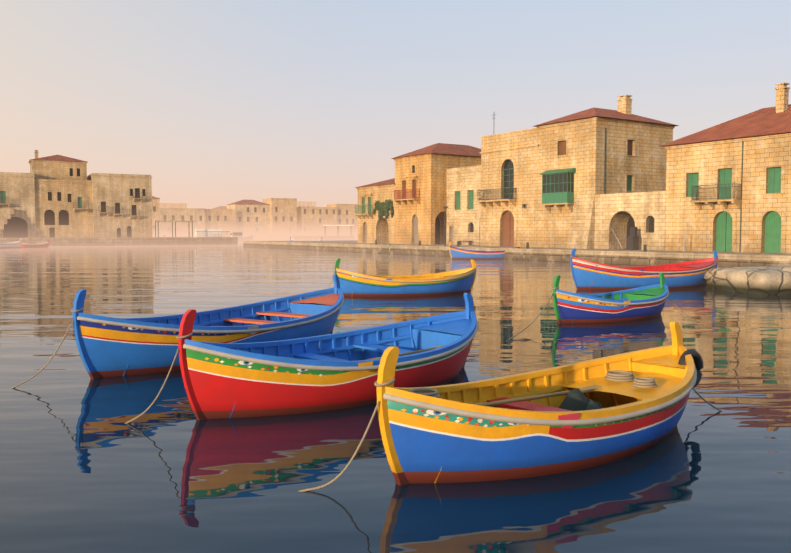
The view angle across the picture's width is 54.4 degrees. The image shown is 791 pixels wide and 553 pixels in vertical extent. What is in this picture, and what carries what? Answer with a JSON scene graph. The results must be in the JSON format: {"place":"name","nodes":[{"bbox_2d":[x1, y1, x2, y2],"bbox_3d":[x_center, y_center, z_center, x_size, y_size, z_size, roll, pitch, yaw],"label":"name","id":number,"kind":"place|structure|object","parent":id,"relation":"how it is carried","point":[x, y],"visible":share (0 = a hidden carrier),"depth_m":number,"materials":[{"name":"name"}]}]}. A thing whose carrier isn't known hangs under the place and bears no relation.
{"place":"outdoors","nodes":[
{"label":"outdoors","id":0,"kind":"place"},
{"bbox_2d":[0,237,237,245],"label":"quay","id":1,"kind":"structure","parent":0,"point":[95,241],"depth_m":123.64,"materials":[{"name":"stone"}]},
{"bbox_2d":[0,172,35,237],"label":"stone building","id":2,"kind":"structure","parent":1,"relation":"on","point":[17,205],"depth_m":121.21,"materials":[{"name":"beige stone"}]},
{"bbox_2d":[34,179,93,237],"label":"stone building","id":3,"kind":"structure","parent":1,"relation":"on","point":[63,208],"depth_m":124.50,"materials":[{"name":"beige stone"}]},
{"bbox_2d":[29,150,86,179],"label":"storey","id":4,"kind":"object","parent":3,"relation":"on","point":[58,167],"visible":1,"depth_m":124.90,"materials":[{"name":"beige stone"}]},
{"bbox_2d":[87,173,152,236],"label":"stone building","id":5,"kind":"structure","parent":1,"relation":"on","point":[122,205],"depth_m":127.82,"materials":[{"name":"beige stone"}]},
{"bbox_2d":[152,220,231,244],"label":"pier canopy","id":6,"kind":"object","parent":1,"relation":"on","point":[207,232],"visible":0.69,"depth_m":130.26,"materials":[{"name":"stone"}]},
{"bbox_2d":[152,196,159,233],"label":"buildings","id":7,"kind":"structure","parent":0,"point":[155,208],"depth_m":270.90,"materials":[{"name":"stone"}]},
{"bbox_2d":[160,203,186,207],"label":"buildings","id":8,"kind":"structure","parent":0,"point":[173,205],"depth_m":446.52,"materials":[{"name":"stone"}]},
{"bbox_2d":[160,208,204,233],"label":"buildings","id":9,"kind":"structure","parent":0,"point":[197,215],"depth_m":275.30,"materials":[{"name":"stone"}]},
{"bbox_2d":[213,206,226,208],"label":"buildings","id":10,"kind":"structure","parent":0,"point":[222,207],"depth_m":459.16,"materials":[{"name":"stone"}]},
{"bbox_2d":[205,209,235,233],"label":"distant buildings","id":11,"kind":"structure","parent":0,"point":[224,219],"depth_m":283.17,"materials":[{"name":"stone"}]},
{"bbox_2d":[227,200,269,233],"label":"distant buildings","id":12,"kind":"structure","parent":0,"point":[252,216],"depth_m":290.46,"materials":[{"name":"stone"}]},
{"bbox_2d":[263,198,296,233],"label":"buildings","id":13,"kind":"structure","parent":0,"point":[283,215],"depth_m":293.93,"materials":[{"name":"stone"}]},
{"bbox_2d":[297,201,315,206],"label":"buildings","id":14,"kind":"structure","parent":0,"point":[305,204],"depth_m":476.38,"materials":[{"name":"stone"}]},
{"bbox_2d":[297,207,336,233],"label":"distant buildings","id":15,"kind":"structure","parent":0,"point":[312,220],"depth_m":301.63,"materials":[{"name":"stone"}]},
{"bbox_2d":[325,204,357,233],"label":"distant buildings","id":16,"kind":"structure","parent":0,"point":[345,214],"depth_m":308.97,"materials":[{"name":"stone"}]},
{"bbox_2d":[354,178,394,243],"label":"house","id":17,"kind":"structure","parent":0,"point":[372,228],"depth_m":89.00,"materials":[{"name":"stone"}]},
{"bbox_2d":[373,199,393,219],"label":"ivy","id":18,"kind":"object","parent":17,"relation":"attached to","point":[383,209],"visible":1,"depth_m":86.77,"materials":[{"name":"green plant"}]},
{"bbox_2d":[0,237,790,552],"bbox_3d":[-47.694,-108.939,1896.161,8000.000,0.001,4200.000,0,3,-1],"label":"harbour water","id":19,"kind":"structure","parent":0,"point":[84,468],"depth_m":8.38,"materials":[{"name":"blue liquid"}]},
{"bbox_2d":[0,236,21,248],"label":"white boat","id":20,"kind":"object","parent":19,"relation":"on","point":[13,245],"visible":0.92,"depth_m":102.54,"materials":[{"name":"paint"}]},
{"bbox_2d":[16,239,48,247],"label":"boat","id":21,"kind":"object","parent":19,"relation":"on","point":[40,245],"visible":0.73,"depth_m":106.76,"materials":[{"name":"paint"}]},
{"bbox_2d":[71,274,343,378],"bbox_3d":[-3.092,0.879,14.673,2.549,1.700,7.109,3,4,30],"label":"luzzu","id":22,"kind":"object","parent":19,"relation":"on","point":[110,347],"visible":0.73,"depth_m":12.62,"materials":[{"name":"paint"}]},
{"bbox_2d":[12,320,73,387],"bbox_3d":[-5.462,1.329,11.292,1.412,1.312,0.019,-2,4,-31],"label":"mooring rope","id":23,"kind":"object","parent":22,"relation":"attached to","point":[49,360],"visible":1,"depth_m":11.47,"materials":[{"name":"brown fabric"}]},
{"bbox_2d":[222,232,252,241],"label":"boat","id":24,"kind":"object","parent":19,"relation":"on","point":[239,235],"visible":0.44,"depth_m":170.66,"materials":[{"name":"paint"}]},
{"bbox_2d":[152,234,357,237],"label":"quay","id":25,"kind":"object","parent":19,"relation":"on","point":[249,235],"visible":0.1,"depth_m":285.69,"materials":[{"name":"stone"}]},
{"bbox_2d":[290,237,321,240],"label":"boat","id":26,"kind":"object","parent":19,"relation":"on","point":[312,240],"visible":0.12,"depth_m":124.99,"materials":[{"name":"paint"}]},
{"bbox_2d":[293,225,353,239],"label":"jetty","id":27,"kind":"object","parent":19,"relation":"in","point":[337,237],"visible":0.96,"depth_m":205.76,"materials":[{"name":"stone"}]},
{"bbox_2d":[176,293,477,420],"bbox_3d":[-0.640,1.111,11.100,2.289,1.655,5.584,5,6,44],"label":"luzzu","id":28,"kind":"object","parent":19,"relation":"on","point":[328,372],"visible":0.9,"depth_m":9.73,"materials":[{"name":"paint"}]},
{"bbox_2d":[125,348,179,423],"bbox_3d":[-3.155,1.493,9.158,1.195,1.297,0.019,0,3,1],"label":"mooring rope","id":29,"kind":"object","parent":28,"relation":"attached to","point":[148,408],"visible":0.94,"depth_m":9.14,"materials":[{"name":"brown fabric"}]},
{"bbox_2d":[334,258,475,296],"bbox_3d":[0.426,0.133,27.885,5.507,1.642,2.258,-1,4,-20],"label":"luzzu","id":30,"kind":"object","parent":19,"relation":"on","point":[353,284],"visible":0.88,"depth_m":26.93,"materials":[{"name":"paint"}]},
{"bbox_2d":[449,242,520,259],"bbox_3d":[7.367,-2.006,63.473,6.109,1.744,2.436,0,3,-8],"label":"luzzu","id":31,"kind":"object","parent":19,"relation":"on","point":[457,253],"visible":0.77,"depth_m":62.49,"materials":[{"name":"paint"}]},
{"bbox_2d":[374,322,703,485],"bbox_3d":[1.760,1.327,8.340,4.988,1.546,2.035,-2,3,-39],"label":"luzzu","id":32,"kind":"object","parent":19,"relation":"on","point":[579,415],"visible":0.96,"depth_m":7.20,"materials":[{"name":"paint"}]},
{"bbox_2d":[299,401,379,491],"bbox_3d":[-0.780,1.600,6.766,1.293,1.014,0.019,0,3,-2],"label":"mooring rope","id":33,"kind":"object","parent":32,"relation":"attached to","point":[353,456],"visible":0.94,"depth_m":6.77,"materials":[{"name":"brown fabric"}]},
{"bbox_2d":[693,388,720,410],"bbox_3d":[4.128,1.623,9.789,1.078,1.019,0.019,0,3,6],"label":"mooring rope","id":34,"kind":"object","parent":32,"relation":"attached to","point":[696,392],"visible":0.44,"depth_m":9.80,"materials":[{"name":"grey fabric"}]},
{"bbox_2d":[551,273,668,323],"bbox_3d":[5.734,0.643,20.355,4.709,1.505,1.939,-3,4,-37],"label":"luzzu","id":35,"kind":"object","parent":19,"relation":"on","point":[639,303],"visible":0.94,"depth_m":19.20,"materials":[{"name":"paint"}]},
{"bbox_2d":[507,293,553,340],"bbox_3d":[2.967,0.979,17.252,0.019,0.929,3.892,2,4,28],"label":"mooring rope","id":36,"kind":"object","parent":35,"relation":"attached to","point":[534,320],"visible":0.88,"depth_m":17.61,"materials":[{"name":"brown"}]},
{"bbox_2d":[668,296,697,323],"bbox_3d":[7.501,0.880,20.069,0.019,0.872,3.364,0,3,1],"label":"mooring rope","id":37,"kind":"object","parent":35,"relation":"attached to","point":[681,310],"visible":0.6,"depth_m":20.18,"materials":[{"name":"brown"}]},
{"bbox_2d":[570,248,717,289],"bbox_3d":[10.206,-0.206,31.314,7.137,1.918,2.910,-1,4,-19],"label":"luzzu","id":38,"kind":"object","parent":19,"relation":"on","point":[588,275],"visible":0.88,"depth_m":30.05,"materials":[{"name":"paint"}]},
{"bbox_2d":[704,265,790,290],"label":"rock","id":39,"kind":"object","parent":19,"relation":"in","point":[714,278],"visible":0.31,"depth_m":30.41,"materials":[{"name":"stone"}]},
{"bbox_2d":[724,268,790,294],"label":"rock","id":40,"kind":"object","parent":19,"relation":"in","point":[764,281],"visible":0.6,"depth_m":27.93,"materials":[{"name":"stone"}]},
{"bbox_2d":[777,267,790,271],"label":"mole rock","id":41,"kind":"object","parent":19,"relation":"in","point":[785,268],"visible":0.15,"depth_m":28.78,"materials":[{"name":"stone"}]},
{"bbox_2d":[0,0,790,208],"label":"sky","id":42,"kind":"structure","parent":0,"point":[220,102],"materials":[{"name":"blue"}]},
{"bbox_2d":[391,143,480,244],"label":"house","id":43,"kind":"structure","parent":0,"point":[420,199],"depth_m":81.50,"materials":[{"name":"stone"}]},
{"bbox_2d":[243,240,790,267],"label":"quay pavement","id":44,"kind":"structure","parent":0,"point":[654,257],"depth_m":58.30,"materials":[{"name":"stone"}]},
{"bbox_2d":[446,165,480,244],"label":"house","id":45,"kind":"structure","parent":44,"relation":"on","point":[463,218],"depth_m":78.11,"materials":[{"name":"stone"}]},
{"bbox_2d":[477,118,538,246],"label":"house","id":46,"kind":"structure","parent":44,"relation":"on","point":[508,199],"depth_m":69.51,"materials":[{"name":"beige stone"}]},
{"bbox_2d":[375,206,684,251],"bbox_3d":[10.069,-4.418,67.579,5.936,3.680,35.766,-2,4,-33],"label":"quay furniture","id":47,"kind":"object","parent":44,"relation":"on","point":[632,240],"visible":0.96,"depth_m":56.84,"materials":[{"name":"brown metal"}]},
{"bbox_2d":[533,95,678,248],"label":"tower house","id":48,"kind":"structure","parent":44,"relation":"on","point":[585,157],"depth_m":63.23,"materials":[{"name":"beige stone"}]},
{"bbox_2d":[594,191,665,250],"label":"annex wall","id":49,"kind":"structure","parent":0,"point":[618,216],"depth_m":58.41,"materials":[{"name":"stone"}]},
{"bbox_2d":[660,82,790,253],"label":"house","id":50,"kind":"structure","parent":0,"point":[728,186],"depth_m":51.35,"materials":[{"name":"beige stone"}]}
]}

